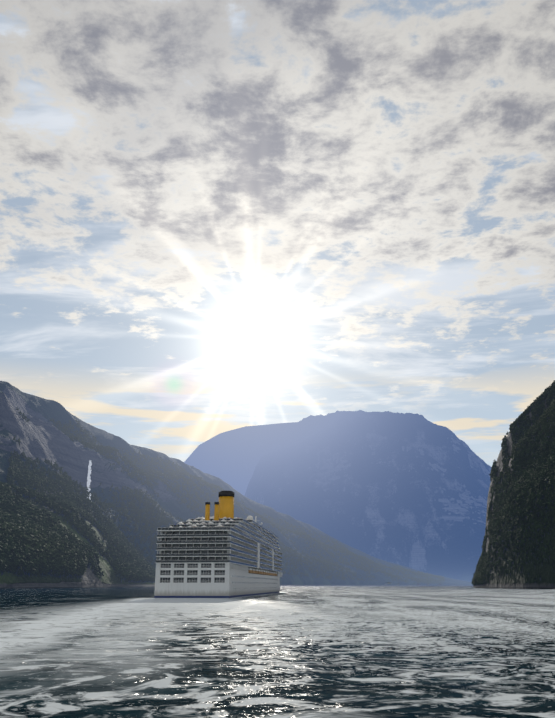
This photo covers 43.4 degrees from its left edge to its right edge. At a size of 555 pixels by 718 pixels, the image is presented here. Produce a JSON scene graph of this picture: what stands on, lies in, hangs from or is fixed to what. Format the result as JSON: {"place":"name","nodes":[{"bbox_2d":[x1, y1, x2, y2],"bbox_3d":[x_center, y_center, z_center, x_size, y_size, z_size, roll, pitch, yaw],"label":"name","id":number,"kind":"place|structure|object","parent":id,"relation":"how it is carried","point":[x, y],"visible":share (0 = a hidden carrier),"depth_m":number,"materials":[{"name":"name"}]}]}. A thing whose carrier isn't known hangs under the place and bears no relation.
{"place":"outdoors","nodes":[
{"label":"outdoors","id":0,"kind":"place"},
{"bbox_2d":[0,381,471,585],"bbox_3d":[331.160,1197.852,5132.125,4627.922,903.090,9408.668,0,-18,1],"label":"mountain","id":1,"kind":"structure","parent":0,"point":[41,436],"depth_m":3238.28,"materials":[{"name":"grey stone"}]},
{"bbox_2d":[0,483,154,588],"bbox_3d":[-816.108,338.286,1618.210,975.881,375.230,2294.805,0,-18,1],"label":"rocky slope","id":2,"kind":"structure","parent":1,"relation":"on","point":[89,579],"depth_m":1330.23,"materials":[{"name":"grey stone"}]},
{"bbox_2d":[0,481,155,582],"bbox_3d":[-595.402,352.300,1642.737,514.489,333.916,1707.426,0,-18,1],"label":"trees","id":3,"kind":"object","parent":2,"relation":"on","point":[35,540],"visible":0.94,"depth_m":1384.04,"materials":[{"name":"green plant"}]},
{"bbox_2d":[87,460,91,499],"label":"waterfall","id":4,"kind":"structure","parent":1,"relation":"on","point":[89,473],"depth_m":2671.59,"materials":[{"name":"white liquid"}]},
{"bbox_2d":[6,407,444,583],"bbox_3d":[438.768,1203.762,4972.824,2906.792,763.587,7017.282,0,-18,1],"label":"trees","id":5,"kind":"object","parent":1,"relation":"on","point":[21,474],"depth_m":3350.36,"materials":[{"name":"green plant"}]},
{"bbox_2d":[184,422,297,495],"bbox_3d":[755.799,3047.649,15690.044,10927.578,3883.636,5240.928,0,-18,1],"label":"mountain","id":6,"kind":"structure","parent":0,"point":[231,458],"depth_m":16464.12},
{"bbox_2d":[0,585,554,717],"bbox_3d":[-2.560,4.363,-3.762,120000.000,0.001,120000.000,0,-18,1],"label":"fjord water","id":7,"kind":"structure","parent":0,"point":[439,651],"depth_m":56.76,"materials":[{"name":"grey liquid"}]},
{"bbox_2d":[154,491,282,597],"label":"cruise ship","id":8,"kind":"object","parent":7,"relation":"on","point":[222,552],"visible":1,"depth_m":304.69,"materials":[{"name":"white metal"}]},
{"bbox_2d":[0,0,554,466],"label":"sky","id":9,"kind":"structure","parent":0,"point":[217,217],"materials":[{"name":"white"}]},
{"bbox_2d":[245,410,490,581],"bbox_3d":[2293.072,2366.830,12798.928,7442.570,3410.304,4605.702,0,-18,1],"label":"mountain","id":10,"kind":"structure","parent":0,"point":[410,490],"depth_m":12203.27,"materials":[{"name":"blue stone"}]},
{"bbox_2d":[473,393,554,588],"bbox_3d":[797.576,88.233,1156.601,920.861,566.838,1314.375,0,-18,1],"label":"cliff","id":11,"kind":"structure","parent":0,"point":[516,579],"depth_m":978.78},
{"bbox_2d":[471,380,554,585],"bbox_3d":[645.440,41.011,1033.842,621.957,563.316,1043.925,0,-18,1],"label":"trees","id":12,"kind":"object","parent":11,"relation":"on","point":[529,479],"visible":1,"depth_m":1118.40,"materials":[{"name":"green plant"}]}
]}

